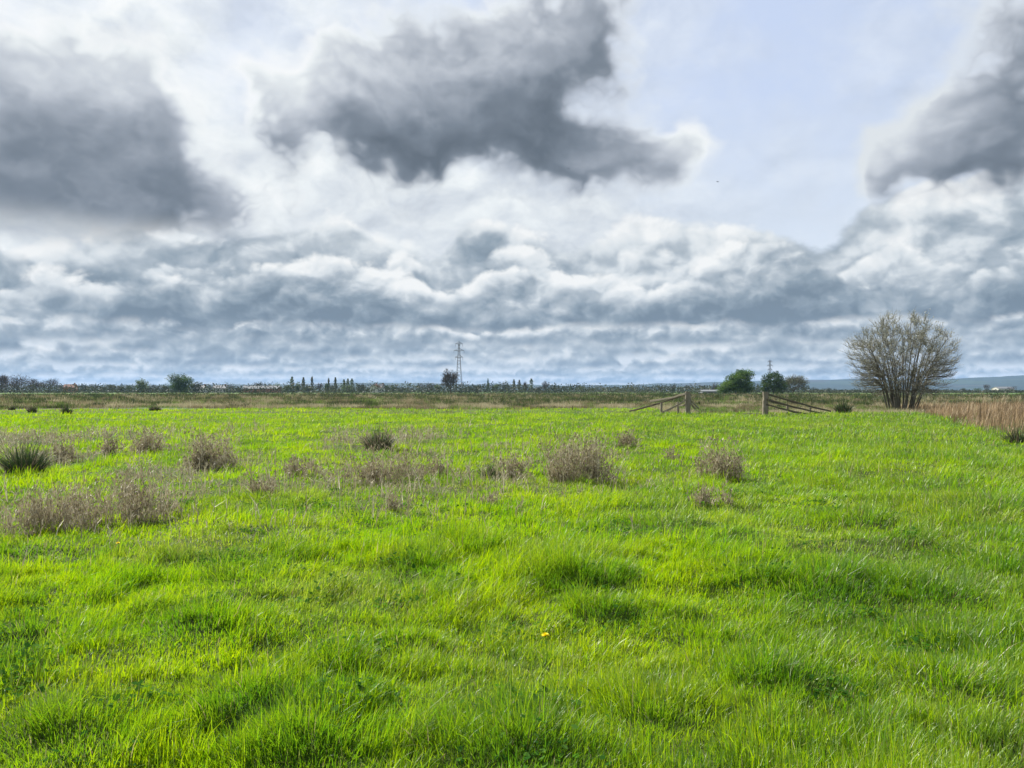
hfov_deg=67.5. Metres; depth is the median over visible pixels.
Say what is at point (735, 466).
dead weed stand
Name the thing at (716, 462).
dead weed stand
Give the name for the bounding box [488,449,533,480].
dead weed stand
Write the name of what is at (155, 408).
rush tussock
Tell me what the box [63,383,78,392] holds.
house
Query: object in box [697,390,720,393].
shed
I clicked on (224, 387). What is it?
house
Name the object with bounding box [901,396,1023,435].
reed bed
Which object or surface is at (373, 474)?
dead weed stand
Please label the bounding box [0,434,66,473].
rush tussock
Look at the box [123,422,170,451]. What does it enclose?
dead weed stand
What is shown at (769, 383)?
evergreen bush
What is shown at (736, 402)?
marsh grass
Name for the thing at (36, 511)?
dead weed stand
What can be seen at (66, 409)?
rush tussock
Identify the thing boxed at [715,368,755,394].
hawthorn tree
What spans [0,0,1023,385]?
sky
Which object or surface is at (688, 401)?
broken fence
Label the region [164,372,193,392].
evergreen tree
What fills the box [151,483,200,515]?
dead weed stand
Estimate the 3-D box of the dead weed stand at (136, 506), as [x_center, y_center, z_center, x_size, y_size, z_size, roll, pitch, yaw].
[-4.850,1.304,9.414,1.354,0.835,1.246,0,0,0]
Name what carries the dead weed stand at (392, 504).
on the ground at (408, 575)
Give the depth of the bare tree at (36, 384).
488.97 m
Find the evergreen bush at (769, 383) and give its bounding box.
[758,371,788,393]
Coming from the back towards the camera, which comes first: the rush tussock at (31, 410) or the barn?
the barn
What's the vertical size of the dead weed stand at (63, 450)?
0.827 m
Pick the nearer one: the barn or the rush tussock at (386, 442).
the rush tussock at (386, 442)
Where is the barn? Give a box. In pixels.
[242,386,280,392]
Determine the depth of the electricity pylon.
619.80 m
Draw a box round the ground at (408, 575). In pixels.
[0,391,1023,767]
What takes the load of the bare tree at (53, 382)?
on the ground at (408, 575)
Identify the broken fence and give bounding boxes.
[629,392,698,413]
[762,392,830,414]
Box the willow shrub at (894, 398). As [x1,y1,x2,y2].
[837,307,961,409]
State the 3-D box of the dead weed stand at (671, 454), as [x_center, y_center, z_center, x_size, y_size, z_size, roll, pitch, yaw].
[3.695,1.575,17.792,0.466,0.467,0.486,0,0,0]
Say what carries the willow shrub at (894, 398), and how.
on the ground at (408, 575)
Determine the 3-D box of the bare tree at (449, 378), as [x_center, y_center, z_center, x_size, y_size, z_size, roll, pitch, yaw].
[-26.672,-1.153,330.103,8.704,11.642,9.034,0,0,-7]
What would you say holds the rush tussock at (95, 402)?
on the ground at (408, 575)
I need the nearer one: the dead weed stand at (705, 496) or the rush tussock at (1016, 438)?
the dead weed stand at (705, 496)
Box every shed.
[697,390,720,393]
[991,387,1011,390]
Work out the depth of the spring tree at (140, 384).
469.24 m
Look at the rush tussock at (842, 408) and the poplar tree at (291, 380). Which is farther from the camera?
the poplar tree at (291, 380)
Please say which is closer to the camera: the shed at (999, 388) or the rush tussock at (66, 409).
the rush tussock at (66, 409)
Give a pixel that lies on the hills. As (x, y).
(968, 383)
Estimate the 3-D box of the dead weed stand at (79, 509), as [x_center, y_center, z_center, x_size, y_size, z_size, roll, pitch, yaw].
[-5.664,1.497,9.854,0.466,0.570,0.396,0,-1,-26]
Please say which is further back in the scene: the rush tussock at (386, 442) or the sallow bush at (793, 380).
the sallow bush at (793, 380)
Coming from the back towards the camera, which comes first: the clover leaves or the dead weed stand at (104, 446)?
the dead weed stand at (104, 446)
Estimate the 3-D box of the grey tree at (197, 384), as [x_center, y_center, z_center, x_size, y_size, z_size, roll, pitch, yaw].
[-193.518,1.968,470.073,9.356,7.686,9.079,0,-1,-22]
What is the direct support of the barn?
on the ground at (408, 575)
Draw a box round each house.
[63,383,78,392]
[195,384,208,392]
[212,384,228,392]
[369,384,380,392]
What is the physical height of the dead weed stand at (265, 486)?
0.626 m
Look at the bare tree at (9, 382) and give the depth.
468.87 m
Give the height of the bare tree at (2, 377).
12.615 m
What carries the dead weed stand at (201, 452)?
on the ground at (408, 575)
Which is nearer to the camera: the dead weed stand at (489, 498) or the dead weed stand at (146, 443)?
the dead weed stand at (489, 498)
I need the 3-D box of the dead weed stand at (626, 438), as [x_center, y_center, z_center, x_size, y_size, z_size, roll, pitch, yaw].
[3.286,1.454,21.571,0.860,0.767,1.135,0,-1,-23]
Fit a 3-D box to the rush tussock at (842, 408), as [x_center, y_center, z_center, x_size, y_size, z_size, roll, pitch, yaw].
[22.508,1.451,52.565,2.235,1.243,2.366,0,-1,-43]
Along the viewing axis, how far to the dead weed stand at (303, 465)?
14.64 m
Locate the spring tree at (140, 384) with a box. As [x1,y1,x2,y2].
[135,377,148,390]
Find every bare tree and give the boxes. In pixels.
[0,374,32,390]
[0,375,8,391]
[25,378,41,391]
[38,378,58,389]
[441,368,459,391]
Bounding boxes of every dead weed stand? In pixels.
[0,476,127,539]
[35,427,84,461]
[52,479,89,514]
[67,457,184,527]
[93,428,127,454]
[107,468,139,495]
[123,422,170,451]
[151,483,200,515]
[169,424,243,471]
[241,461,280,494]
[274,452,328,477]
[318,442,434,485]
[377,481,415,511]
[418,454,461,477]
[473,484,507,504]
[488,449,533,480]
[532,423,635,483]
[612,423,645,447]
[661,443,682,459]
[684,477,734,508]
[690,428,751,480]
[722,447,749,480]
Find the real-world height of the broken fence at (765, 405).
1.834 m
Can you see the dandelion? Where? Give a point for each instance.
(545, 634)
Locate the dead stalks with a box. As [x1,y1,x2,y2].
[0,416,727,563]
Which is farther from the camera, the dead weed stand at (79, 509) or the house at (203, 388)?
the house at (203, 388)
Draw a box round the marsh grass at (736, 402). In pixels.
[0,391,1023,415]
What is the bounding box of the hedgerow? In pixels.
[0,380,1023,392]
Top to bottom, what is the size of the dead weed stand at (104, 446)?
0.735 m
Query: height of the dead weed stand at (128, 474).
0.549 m
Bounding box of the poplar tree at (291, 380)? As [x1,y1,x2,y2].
[289,376,294,390]
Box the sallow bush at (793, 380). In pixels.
[781,373,809,392]
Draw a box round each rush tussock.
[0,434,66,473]
[26,406,39,412]
[60,405,73,413]
[87,401,105,406]
[148,405,161,410]
[358,418,401,451]
[476,458,505,479]
[831,398,858,413]
[999,425,1023,443]
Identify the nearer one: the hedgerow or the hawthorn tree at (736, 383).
the hawthorn tree at (736, 383)
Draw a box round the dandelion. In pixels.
[542,632,547,668]
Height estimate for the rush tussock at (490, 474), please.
0.538 m
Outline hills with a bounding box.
[4,375,1023,390]
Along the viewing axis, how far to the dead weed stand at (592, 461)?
13.49 m
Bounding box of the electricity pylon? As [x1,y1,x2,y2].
[454,342,463,390]
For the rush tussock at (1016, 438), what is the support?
on the ground at (408, 575)
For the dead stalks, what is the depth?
14.57 m
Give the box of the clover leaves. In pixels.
[0,484,1023,767]
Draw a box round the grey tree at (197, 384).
[190,382,203,391]
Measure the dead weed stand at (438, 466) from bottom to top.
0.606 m
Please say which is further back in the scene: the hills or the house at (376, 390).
the hills

